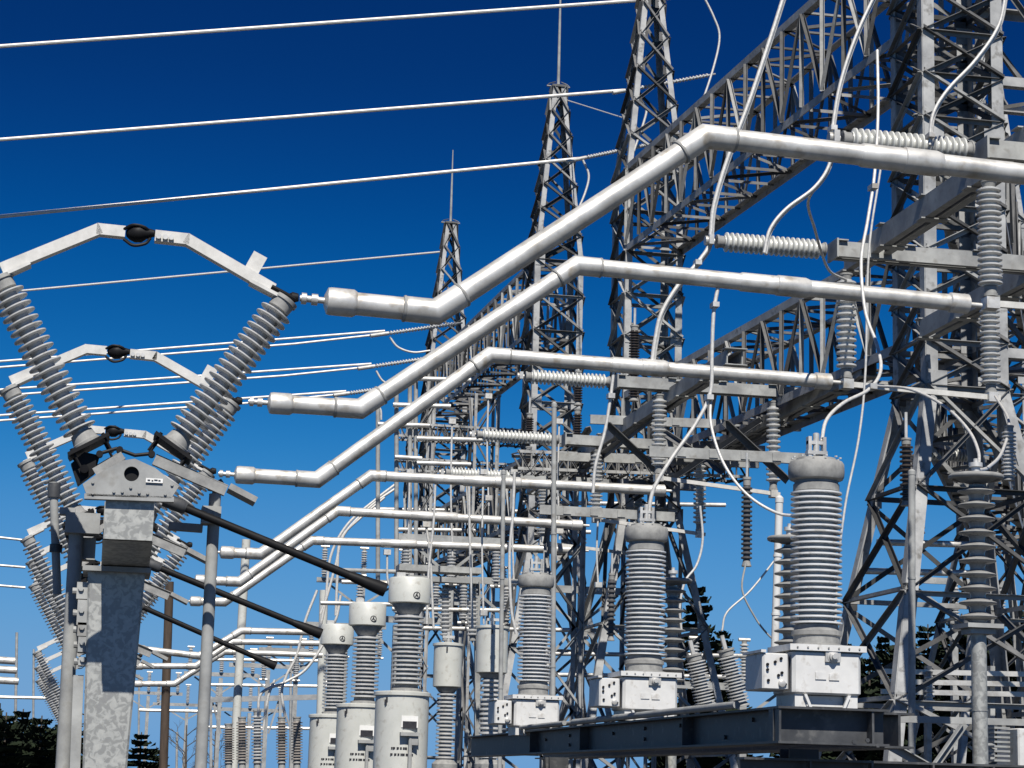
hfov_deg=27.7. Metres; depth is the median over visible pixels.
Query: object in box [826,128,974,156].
strut insulator
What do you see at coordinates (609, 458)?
channel beam
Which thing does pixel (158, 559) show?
switch
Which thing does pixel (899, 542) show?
bus pipe
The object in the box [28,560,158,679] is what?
switch
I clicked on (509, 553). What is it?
drop cable
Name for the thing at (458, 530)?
bus pipe
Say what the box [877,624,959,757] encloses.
conifer
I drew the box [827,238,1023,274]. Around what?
support arm
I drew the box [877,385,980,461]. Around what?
drop cable
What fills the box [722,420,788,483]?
brace
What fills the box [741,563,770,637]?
drop cable
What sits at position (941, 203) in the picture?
long beam
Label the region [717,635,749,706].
slanted bushing
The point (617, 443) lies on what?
brace
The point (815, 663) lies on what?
current transformer
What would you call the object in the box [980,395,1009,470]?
drop cable
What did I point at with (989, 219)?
insulator
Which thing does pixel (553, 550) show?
slim pole
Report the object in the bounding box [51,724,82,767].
conifer
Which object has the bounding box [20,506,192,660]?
switch
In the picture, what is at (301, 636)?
drop cable
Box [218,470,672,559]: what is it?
bus tube
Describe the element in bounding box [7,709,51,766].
conifer
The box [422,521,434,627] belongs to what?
drop cable
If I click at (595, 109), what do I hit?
overhead conductor
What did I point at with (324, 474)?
bus tube
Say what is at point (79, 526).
operating pipe
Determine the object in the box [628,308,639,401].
dark insulator
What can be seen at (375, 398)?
bus tube
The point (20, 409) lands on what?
switch
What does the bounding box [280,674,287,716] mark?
drop cable
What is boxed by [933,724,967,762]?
strut
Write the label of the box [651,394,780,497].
hanging switch
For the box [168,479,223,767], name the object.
operating pipe
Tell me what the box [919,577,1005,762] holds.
bus support
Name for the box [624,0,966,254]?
lattice girder
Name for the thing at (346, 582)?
bus pipe
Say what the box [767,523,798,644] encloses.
surge arrester
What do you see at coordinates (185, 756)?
bare tree
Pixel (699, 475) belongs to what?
hanging switch
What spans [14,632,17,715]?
mast
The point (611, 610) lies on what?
dark insulator
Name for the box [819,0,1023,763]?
lattice tower
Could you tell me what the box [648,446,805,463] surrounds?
channel beam
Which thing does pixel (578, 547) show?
lattice post
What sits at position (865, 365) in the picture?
drop cable
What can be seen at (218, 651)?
bus tube
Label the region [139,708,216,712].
bus pipe
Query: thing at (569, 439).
support arm
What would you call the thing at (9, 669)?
tube
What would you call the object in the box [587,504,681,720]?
current transformer
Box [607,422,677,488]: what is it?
brace
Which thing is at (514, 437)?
strut insulator
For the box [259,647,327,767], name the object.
bus support
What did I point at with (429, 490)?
lattice post
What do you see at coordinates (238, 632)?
bus tube
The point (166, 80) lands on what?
sky
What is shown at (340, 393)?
overhead conductor
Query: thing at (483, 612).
drop cable
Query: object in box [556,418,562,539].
drop cable
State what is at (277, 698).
gantry
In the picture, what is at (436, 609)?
bus pipe
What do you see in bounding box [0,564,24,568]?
switch lead
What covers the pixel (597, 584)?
drop cable
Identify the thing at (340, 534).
drop cable
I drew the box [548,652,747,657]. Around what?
bus pipe
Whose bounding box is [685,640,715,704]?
slanted bushing
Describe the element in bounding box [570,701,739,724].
conduit
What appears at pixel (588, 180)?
drop cable
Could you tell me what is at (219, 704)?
bus support
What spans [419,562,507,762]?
bus support
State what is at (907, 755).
strut
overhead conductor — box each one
[0,0,635,47]
[0,73,715,140]
[0,143,649,217]
[0,322,462,367]
[0,357,420,396]
[0,384,413,421]
[20,251,439,291]
[290,99,534,118]
[567,100,621,117]
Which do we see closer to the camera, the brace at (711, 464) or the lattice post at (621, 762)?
the brace at (711, 464)
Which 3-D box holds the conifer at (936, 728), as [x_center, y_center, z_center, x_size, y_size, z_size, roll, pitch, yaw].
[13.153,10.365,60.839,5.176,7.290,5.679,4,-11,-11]
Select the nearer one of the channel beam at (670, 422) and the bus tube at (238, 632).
the channel beam at (670, 422)
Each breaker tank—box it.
[308,620,353,767]
[335,598,385,767]
[373,572,430,767]
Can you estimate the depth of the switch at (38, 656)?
43.52 m
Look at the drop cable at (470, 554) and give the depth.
30.50 m
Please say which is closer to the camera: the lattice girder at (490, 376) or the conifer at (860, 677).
the lattice girder at (490, 376)
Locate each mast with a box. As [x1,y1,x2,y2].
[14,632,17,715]
[32,649,34,718]
[138,675,139,753]
[175,732,177,767]
[289,646,291,758]
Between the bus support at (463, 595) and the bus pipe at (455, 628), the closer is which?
the bus pipe at (455, 628)
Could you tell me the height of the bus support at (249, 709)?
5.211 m
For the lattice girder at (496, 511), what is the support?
attached to the lattice post at (464, 707)
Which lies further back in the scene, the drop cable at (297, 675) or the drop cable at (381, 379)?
the drop cable at (381, 379)
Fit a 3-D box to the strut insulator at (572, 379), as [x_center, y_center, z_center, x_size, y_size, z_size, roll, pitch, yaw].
[0.732,-0.074,29.611,1.348,0.206,0.206,4,-11,-11]
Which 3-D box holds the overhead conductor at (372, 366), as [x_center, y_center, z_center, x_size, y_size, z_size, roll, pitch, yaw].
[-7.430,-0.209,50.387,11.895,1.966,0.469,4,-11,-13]
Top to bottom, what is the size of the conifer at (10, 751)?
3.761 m
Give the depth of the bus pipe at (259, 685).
70.95 m
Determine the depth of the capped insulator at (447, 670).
29.45 m
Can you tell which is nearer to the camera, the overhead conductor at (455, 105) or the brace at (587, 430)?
the brace at (587, 430)
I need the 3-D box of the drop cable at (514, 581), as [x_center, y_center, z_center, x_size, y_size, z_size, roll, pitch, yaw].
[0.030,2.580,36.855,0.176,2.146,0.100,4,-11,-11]
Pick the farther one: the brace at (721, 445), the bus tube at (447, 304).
the brace at (721, 445)
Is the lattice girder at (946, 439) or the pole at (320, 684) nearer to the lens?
the lattice girder at (946, 439)
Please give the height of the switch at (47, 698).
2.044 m
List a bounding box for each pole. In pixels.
[159,581,173,767]
[232,539,250,767]
[316,590,327,713]
[497,470,505,767]
[550,402,556,695]
[771,495,783,646]
[908,469,915,761]
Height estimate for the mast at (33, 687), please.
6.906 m
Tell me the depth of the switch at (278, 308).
12.48 m
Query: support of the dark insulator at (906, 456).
attached to the lattice tower at (930, 375)
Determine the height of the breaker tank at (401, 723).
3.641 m
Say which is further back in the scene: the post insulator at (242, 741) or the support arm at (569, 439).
the post insulator at (242, 741)
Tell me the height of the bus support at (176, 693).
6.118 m
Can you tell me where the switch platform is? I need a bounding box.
[396,564,480,763]
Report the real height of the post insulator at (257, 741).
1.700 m
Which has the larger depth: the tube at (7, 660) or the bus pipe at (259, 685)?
the bus pipe at (259, 685)
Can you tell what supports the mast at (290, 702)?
on the ground
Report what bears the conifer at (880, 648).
on the ground
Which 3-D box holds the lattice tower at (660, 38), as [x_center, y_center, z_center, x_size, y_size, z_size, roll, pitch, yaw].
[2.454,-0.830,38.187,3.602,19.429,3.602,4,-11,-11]
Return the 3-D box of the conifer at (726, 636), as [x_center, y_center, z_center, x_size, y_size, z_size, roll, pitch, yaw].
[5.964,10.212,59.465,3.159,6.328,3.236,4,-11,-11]
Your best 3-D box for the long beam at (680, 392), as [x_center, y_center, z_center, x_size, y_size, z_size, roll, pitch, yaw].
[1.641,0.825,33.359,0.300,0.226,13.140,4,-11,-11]
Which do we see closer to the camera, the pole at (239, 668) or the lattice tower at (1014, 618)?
the lattice tower at (1014, 618)
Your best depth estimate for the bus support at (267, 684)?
69.03 m
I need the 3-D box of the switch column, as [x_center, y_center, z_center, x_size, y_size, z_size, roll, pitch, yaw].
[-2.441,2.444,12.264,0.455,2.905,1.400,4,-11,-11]
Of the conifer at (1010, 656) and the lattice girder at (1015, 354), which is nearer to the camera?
the lattice girder at (1015, 354)
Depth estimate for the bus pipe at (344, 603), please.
41.00 m
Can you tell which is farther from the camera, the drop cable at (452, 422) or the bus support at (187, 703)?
the bus support at (187, 703)
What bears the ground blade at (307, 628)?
attached to the switch beam at (130, 492)
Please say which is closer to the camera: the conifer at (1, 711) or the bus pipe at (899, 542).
the bus pipe at (899, 542)
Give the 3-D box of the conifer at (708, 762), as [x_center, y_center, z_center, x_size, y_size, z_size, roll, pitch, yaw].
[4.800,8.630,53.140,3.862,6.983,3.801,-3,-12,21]
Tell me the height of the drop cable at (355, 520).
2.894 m
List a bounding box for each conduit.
[502,717,650,731]
[507,721,565,729]
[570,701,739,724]
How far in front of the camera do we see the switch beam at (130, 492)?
11.86 m
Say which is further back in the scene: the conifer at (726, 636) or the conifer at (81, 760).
the conifer at (81, 760)
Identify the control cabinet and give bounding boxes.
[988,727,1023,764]
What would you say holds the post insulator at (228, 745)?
on the ground
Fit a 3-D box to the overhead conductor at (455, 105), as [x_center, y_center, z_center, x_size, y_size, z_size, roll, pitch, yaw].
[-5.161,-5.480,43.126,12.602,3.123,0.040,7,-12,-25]
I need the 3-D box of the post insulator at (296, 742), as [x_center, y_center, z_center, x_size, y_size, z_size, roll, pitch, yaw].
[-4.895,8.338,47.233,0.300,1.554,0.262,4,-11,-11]
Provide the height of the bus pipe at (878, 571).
0.122 m
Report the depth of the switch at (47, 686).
47.34 m
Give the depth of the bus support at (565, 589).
40.90 m
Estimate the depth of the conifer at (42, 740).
78.45 m
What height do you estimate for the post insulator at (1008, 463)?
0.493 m
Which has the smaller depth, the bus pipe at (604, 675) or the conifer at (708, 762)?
the bus pipe at (604, 675)
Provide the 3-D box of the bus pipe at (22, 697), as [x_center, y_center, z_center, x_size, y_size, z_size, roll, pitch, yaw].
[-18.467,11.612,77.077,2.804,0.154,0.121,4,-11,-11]
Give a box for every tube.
[0,657,15,664]
[0,666,16,673]
[0,677,18,684]
[135,649,322,686]
[136,638,318,669]
[143,627,310,659]
[189,536,588,606]
[194,506,589,586]
[218,347,841,487]
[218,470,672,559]
[248,256,982,418]
[299,124,1023,324]
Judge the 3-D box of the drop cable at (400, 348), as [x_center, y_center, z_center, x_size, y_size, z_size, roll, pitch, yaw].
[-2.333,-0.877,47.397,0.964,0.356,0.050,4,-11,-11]
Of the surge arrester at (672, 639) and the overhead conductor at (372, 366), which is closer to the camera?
the surge arrester at (672, 639)
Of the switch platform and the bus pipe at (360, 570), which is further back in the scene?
the bus pipe at (360, 570)
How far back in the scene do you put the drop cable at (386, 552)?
36.89 m
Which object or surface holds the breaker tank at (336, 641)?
on the ground
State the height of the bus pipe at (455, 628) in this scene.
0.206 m
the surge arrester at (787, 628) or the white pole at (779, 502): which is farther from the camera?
the white pole at (779, 502)
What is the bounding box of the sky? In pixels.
[0,0,1023,767]
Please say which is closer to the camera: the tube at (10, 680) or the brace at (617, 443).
the brace at (617, 443)
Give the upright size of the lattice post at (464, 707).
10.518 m
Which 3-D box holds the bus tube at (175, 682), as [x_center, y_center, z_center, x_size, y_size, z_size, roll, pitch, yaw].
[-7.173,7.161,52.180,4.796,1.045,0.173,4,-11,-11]
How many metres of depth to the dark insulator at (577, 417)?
37.44 m
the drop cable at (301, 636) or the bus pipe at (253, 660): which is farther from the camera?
the bus pipe at (253, 660)
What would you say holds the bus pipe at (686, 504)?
attached to the lattice tower at (533, 270)
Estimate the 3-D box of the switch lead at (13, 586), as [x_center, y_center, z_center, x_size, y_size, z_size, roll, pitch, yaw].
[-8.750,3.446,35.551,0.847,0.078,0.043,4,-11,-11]
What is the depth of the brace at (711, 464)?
33.44 m
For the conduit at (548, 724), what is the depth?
18.90 m
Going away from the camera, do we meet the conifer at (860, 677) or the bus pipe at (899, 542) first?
the bus pipe at (899, 542)
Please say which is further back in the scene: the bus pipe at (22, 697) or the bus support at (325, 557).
the bus pipe at (22, 697)
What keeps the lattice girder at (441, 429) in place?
attached to the lattice post at (464, 707)
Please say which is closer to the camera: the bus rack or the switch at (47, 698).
the bus rack
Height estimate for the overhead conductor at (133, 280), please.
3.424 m
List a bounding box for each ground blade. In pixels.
[142,603,277,669]
[149,558,322,638]
[161,495,387,595]
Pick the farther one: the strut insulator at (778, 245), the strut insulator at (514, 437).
the strut insulator at (514, 437)
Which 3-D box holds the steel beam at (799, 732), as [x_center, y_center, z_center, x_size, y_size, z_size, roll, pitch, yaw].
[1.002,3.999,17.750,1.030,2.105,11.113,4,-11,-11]
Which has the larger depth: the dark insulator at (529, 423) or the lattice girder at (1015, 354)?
the dark insulator at (529, 423)
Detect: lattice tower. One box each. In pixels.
[418,151,482,767]
[465,0,617,767]
[559,0,737,767]
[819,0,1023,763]
[904,32,1023,763]
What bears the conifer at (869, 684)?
on the ground
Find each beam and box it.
[83,459,178,541]
[463,706,914,767]
[523,347,746,495]
[539,505,674,521]
[556,452,758,467]
[589,415,800,431]
[617,359,881,501]
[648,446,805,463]
[734,757,1023,767]
[838,126,1023,274]
[901,716,1023,725]
[914,274,1023,340]
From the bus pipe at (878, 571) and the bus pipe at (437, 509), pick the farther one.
the bus pipe at (437, 509)
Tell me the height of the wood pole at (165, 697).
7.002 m
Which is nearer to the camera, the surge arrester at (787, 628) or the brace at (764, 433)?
the surge arrester at (787, 628)
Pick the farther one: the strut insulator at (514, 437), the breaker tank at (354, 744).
the strut insulator at (514, 437)
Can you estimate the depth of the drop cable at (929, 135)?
17.75 m
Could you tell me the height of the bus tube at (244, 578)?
1.356 m
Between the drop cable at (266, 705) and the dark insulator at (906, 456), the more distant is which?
the drop cable at (266, 705)
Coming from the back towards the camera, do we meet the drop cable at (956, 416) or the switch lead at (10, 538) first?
the switch lead at (10, 538)
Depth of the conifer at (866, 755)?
62.77 m
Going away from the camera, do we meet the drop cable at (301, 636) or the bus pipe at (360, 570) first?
the bus pipe at (360, 570)
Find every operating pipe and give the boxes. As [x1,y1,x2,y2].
[55,507,100,767]
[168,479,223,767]
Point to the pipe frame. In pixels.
(409, 457)
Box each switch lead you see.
[0,536,21,540]
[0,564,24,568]
[0,584,24,588]
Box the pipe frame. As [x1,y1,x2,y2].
[376,376,489,681]
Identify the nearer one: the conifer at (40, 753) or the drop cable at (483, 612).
the drop cable at (483, 612)
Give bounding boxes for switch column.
[70,540,152,767]
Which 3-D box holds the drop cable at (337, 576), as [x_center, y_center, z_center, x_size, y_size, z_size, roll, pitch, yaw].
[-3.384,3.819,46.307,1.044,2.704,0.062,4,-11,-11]
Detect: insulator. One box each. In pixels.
[223,723,233,767]
[236,717,247,767]
[251,710,262,767]
[276,717,287,767]
[291,717,302,767]
[432,632,463,767]
[439,467,512,476]
[469,429,559,444]
[474,614,509,767]
[516,370,610,388]
[524,397,533,470]
[573,369,582,434]
[606,553,615,640]
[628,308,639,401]
[704,232,826,258]
[741,453,751,566]
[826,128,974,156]
[899,412,912,506]
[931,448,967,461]
[976,180,1023,310]
[1001,425,1015,480]
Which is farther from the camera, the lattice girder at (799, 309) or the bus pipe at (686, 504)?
the bus pipe at (686, 504)
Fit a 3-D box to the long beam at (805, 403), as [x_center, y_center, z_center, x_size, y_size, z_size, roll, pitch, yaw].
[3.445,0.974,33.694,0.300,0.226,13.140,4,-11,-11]
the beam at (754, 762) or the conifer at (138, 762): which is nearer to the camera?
the beam at (754, 762)
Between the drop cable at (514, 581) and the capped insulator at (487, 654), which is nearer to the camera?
the capped insulator at (487, 654)
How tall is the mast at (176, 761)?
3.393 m
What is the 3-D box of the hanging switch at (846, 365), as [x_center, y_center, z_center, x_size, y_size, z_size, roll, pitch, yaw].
[4.239,-0.477,21.681,1.798,1.263,0.210,4,-11,-11]
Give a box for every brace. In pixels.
[535,426,591,507]
[579,402,673,476]
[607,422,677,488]
[649,426,724,474]
[671,417,762,477]
[704,414,794,469]
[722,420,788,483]
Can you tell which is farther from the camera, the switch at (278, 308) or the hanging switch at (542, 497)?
the hanging switch at (542, 497)
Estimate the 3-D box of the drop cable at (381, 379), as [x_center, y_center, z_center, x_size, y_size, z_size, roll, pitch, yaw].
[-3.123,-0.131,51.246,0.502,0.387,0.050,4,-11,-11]
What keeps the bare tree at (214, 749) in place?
on the ground
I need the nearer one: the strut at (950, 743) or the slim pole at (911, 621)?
the strut at (950, 743)
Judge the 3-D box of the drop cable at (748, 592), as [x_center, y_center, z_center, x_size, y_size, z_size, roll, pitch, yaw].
[2.025,1.780,17.703,0.505,0.659,0.017,4,-11,-11]
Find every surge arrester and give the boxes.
[659,567,691,767]
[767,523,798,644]
[948,458,1003,767]
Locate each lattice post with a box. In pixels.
[401,403,435,691]
[457,393,500,767]
[539,461,587,767]
[617,474,657,767]
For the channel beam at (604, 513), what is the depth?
31.23 m
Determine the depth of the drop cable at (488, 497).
40.11 m
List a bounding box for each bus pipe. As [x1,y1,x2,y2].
[0,695,45,699]
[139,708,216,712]
[211,683,316,687]
[212,725,308,729]
[216,658,326,661]
[320,601,392,606]
[341,580,386,583]
[344,568,395,573]
[373,507,517,513]
[392,607,506,612]
[399,527,590,533]
[421,626,618,632]
[523,500,725,506]
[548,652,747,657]
[556,673,740,678]
[866,568,967,575]
[876,539,968,547]
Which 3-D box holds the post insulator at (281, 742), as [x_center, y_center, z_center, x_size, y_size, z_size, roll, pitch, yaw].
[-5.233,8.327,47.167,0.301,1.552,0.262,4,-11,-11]
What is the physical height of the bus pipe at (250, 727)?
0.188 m
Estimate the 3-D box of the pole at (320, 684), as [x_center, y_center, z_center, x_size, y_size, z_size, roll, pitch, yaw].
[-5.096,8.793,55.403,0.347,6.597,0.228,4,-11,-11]
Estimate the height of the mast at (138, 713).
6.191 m
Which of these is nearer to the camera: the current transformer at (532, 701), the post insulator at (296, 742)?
the current transformer at (532, 701)
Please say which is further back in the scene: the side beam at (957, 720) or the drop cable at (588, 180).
the drop cable at (588, 180)
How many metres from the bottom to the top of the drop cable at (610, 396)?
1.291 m
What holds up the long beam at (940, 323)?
attached to the lattice tower at (930, 375)
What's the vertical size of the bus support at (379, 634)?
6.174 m
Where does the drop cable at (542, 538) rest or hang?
hanging from the lattice tower at (660, 38)
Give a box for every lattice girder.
[399,422,543,449]
[399,458,517,473]
[421,458,561,566]
[426,270,565,420]
[510,449,748,483]
[620,264,971,472]
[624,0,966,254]
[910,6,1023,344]
[912,318,1023,553]
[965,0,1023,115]
[976,274,1023,376]
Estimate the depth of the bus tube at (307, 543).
36.86 m
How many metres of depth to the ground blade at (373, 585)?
12.38 m
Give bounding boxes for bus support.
[133,671,182,760]
[153,684,217,767]
[184,646,257,767]
[215,687,283,767]
[229,637,306,767]
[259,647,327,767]
[306,622,385,702]
[317,545,401,601]
[356,574,441,689]
[398,533,499,641]
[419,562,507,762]
[456,576,550,767]
[549,585,628,767]
[685,636,775,767]
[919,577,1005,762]
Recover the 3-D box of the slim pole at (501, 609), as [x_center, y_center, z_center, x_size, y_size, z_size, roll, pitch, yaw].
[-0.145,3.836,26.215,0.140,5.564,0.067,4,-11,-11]
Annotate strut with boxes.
[889,749,927,761]
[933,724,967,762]
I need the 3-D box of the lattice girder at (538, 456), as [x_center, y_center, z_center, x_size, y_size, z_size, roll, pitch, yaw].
[2.006,1.404,35.398,4.041,0.460,0.632,4,-11,-11]
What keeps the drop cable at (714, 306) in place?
hanging from the bus tube at (375, 398)
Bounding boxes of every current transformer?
[487,556,562,735]
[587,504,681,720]
[742,433,866,707]
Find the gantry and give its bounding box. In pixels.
[209,694,325,767]
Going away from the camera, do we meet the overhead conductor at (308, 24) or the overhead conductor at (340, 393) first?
the overhead conductor at (308, 24)
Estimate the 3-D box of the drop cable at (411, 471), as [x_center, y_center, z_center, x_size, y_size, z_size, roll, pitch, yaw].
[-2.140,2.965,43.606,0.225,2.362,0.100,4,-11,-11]
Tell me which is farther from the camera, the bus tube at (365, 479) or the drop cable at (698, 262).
the bus tube at (365, 479)
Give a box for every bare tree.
[169,721,213,767]
[191,731,224,767]
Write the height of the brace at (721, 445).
0.770 m
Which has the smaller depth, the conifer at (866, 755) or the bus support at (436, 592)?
the bus support at (436, 592)
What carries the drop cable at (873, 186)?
attached to the current transformer at (815, 663)
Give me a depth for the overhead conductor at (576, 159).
39.32 m
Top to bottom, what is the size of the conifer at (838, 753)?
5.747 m
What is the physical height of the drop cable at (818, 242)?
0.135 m
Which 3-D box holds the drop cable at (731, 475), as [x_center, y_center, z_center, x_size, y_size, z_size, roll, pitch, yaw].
[1.893,0.554,16.727,0.178,1.101,0.954,11,-15,-42]
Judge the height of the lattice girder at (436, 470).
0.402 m
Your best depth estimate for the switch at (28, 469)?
19.73 m
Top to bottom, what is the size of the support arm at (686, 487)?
0.200 m
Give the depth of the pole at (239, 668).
49.20 m
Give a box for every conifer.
[0,703,24,765]
[0,712,38,767]
[5,716,57,767]
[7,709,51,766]
[29,733,51,748]
[46,739,82,764]
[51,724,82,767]
[127,732,169,767]
[647,586,737,767]
[683,630,762,767]
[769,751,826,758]
[820,682,882,760]
[822,661,870,756]
[827,657,883,756]
[853,645,923,761]
[860,636,892,708]
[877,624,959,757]
[903,614,996,763]
[967,610,1023,761]
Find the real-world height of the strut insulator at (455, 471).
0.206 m
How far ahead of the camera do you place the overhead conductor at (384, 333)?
46.89 m
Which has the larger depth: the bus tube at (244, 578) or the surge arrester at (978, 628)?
the bus tube at (244, 578)
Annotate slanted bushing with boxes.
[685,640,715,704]
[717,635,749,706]
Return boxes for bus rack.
[881,666,1023,762]
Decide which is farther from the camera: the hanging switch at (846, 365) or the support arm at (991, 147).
the hanging switch at (846, 365)
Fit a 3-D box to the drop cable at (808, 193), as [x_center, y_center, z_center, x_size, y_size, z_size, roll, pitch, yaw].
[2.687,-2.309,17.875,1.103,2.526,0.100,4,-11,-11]
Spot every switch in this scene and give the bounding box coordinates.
[0,223,298,505]
[0,344,242,563]
[17,425,215,604]
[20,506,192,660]
[25,533,174,668]
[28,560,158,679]
[32,638,142,714]
[34,651,84,724]
[35,665,83,733]
[537,489,643,554]
[590,450,705,537]
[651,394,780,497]
[836,272,1000,403]
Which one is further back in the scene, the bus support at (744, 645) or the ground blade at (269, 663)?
the bus support at (744, 645)
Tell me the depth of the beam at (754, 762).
12.89 m
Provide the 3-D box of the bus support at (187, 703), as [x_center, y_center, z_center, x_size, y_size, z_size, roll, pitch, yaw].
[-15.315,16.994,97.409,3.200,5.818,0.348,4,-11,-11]
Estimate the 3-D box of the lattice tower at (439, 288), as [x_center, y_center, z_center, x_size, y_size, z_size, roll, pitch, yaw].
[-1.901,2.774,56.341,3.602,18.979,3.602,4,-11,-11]
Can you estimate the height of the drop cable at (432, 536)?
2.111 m
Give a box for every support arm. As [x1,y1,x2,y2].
[517,471,705,490]
[561,432,764,450]
[613,373,836,402]
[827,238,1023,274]
[974,135,1023,162]
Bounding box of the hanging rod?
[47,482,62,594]
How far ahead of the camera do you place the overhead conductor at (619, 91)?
38.63 m
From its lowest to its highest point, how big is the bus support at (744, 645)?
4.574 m
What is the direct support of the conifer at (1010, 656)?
on the ground
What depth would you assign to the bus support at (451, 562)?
42.57 m
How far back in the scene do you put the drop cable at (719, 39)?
39.30 m
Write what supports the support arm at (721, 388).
attached to the long beam at (680, 392)
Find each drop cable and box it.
[257,595,341,716]
[262,679,275,729]
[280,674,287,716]
[286,590,317,674]
[319,484,393,627]
[319,488,393,613]
[334,497,384,615]
[375,371,385,382]
[383,549,390,585]
[389,337,429,353]
[406,469,413,575]
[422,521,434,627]
[426,485,435,623]
[448,418,455,556]
[468,486,473,627]
[479,469,487,623]
[485,393,491,505]
[508,472,517,633]
[510,469,517,589]
[541,537,548,620]
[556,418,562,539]
[579,160,589,204]
[591,372,614,493]
[594,518,601,589]
[634,99,646,152]
[646,288,719,522]
[650,0,785,358]
[679,506,703,628]
[689,0,720,131]
[709,400,790,516]
[721,560,773,630]
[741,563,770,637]
[762,0,875,254]
[807,194,846,280]
[820,49,882,440]
[834,169,880,621]
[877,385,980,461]
[925,0,1006,146]
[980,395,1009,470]
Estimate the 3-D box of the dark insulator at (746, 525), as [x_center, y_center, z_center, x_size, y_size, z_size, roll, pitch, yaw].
[2.842,1.518,25.175,0.134,1.387,0.134,4,-11,-11]
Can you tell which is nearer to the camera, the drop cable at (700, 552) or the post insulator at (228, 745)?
the drop cable at (700, 552)

